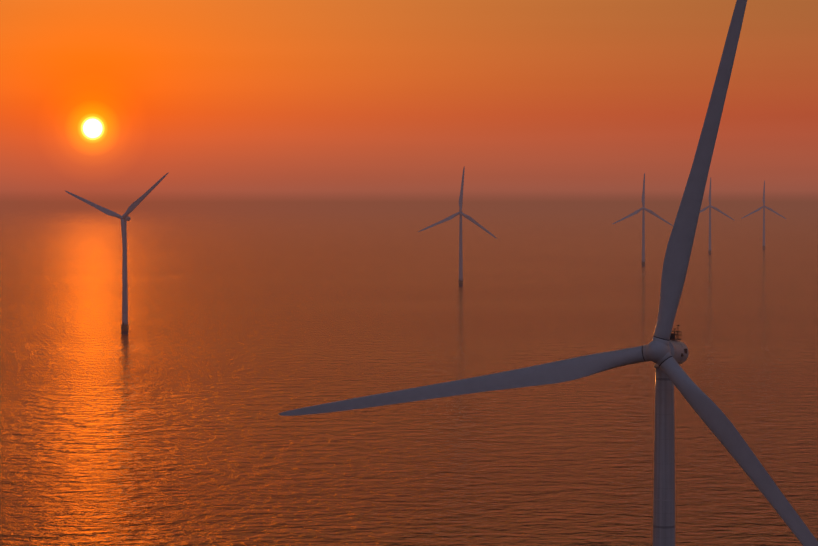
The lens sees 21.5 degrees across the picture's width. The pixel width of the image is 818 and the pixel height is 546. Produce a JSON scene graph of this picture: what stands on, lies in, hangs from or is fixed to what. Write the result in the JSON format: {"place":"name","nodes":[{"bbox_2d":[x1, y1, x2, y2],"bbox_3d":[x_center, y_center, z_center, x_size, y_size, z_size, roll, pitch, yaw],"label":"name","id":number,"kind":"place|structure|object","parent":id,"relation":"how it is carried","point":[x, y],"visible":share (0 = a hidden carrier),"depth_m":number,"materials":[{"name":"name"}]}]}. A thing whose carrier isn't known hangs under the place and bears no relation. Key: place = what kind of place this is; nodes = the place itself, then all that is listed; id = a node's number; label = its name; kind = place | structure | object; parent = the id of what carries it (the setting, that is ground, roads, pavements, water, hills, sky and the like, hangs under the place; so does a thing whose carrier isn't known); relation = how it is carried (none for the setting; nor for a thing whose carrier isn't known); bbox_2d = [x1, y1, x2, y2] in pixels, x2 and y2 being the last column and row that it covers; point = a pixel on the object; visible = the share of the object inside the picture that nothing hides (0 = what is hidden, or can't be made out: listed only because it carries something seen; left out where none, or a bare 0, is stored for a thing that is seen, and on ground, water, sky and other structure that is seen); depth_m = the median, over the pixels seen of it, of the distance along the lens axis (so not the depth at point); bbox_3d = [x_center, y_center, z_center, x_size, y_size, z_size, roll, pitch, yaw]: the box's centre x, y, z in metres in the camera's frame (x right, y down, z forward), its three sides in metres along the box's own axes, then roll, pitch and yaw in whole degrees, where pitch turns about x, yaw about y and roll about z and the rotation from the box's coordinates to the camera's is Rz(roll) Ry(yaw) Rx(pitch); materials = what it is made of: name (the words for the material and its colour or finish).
{"place":"outdoors","nodes":[
{"label":"outdoors","id":0,"kind":"place"},
{"bbox_2d":[0,203,817,545],"bbox_3d":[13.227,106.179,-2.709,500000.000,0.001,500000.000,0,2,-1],"label":"sea water","id":1,"kind":"structure","parent":0,"point":[162,423],"depth_m":1345.56,"materials":[{"name":"orange liquid"}]},
{"bbox_2d":[65,172,168,334],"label":"wind turbine","id":2,"kind":"object","parent":1,"relation":"in","point":[124,218],"visible":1,"depth_m":1726.66,"materials":[{"name":"white paint"}]},
{"bbox_2d":[418,166,496,286],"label":"wind turbine","id":3,"kind":"object","parent":1,"relation":"on","point":[461,214],"visible":1,"depth_m":2705.11,"materials":[{"name":"white paint"}]},
{"bbox_2d":[279,0,817,545],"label":"wind turbine","id":4,"kind":"object","parent":1,"relation":"on","point":[665,350],"visible":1,"depth_m":302.25,"materials":[{"name":"white paint"}]},
{"bbox_2d":[613,173,672,266],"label":"wind turbine","id":5,"kind":"object","parent":1,"relation":"on","point":[643,209],"visible":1,"depth_m":3550.55,"materials":[{"name":"white paint"}]},
{"bbox_2d":[700,178,734,254],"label":"wind turbine","id":6,"kind":"object","parent":1,"relation":"in","point":[716,209],"visible":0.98,"depth_m":4366.34,"materials":[{"name":"white paint"}]},
{"bbox_2d":[741,180,785,249],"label":"wind turbine","id":7,"kind":"object","parent":1,"relation":"in","point":[764,207],"visible":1,"depth_m":4834.10,"materials":[{"name":"white paint"}]},
{"bbox_2d":[0,0,817,202],"label":"sky","id":8,"kind":"structure","parent":0,"point":[240,101],"materials":[{"name":"orange"}]}
]}

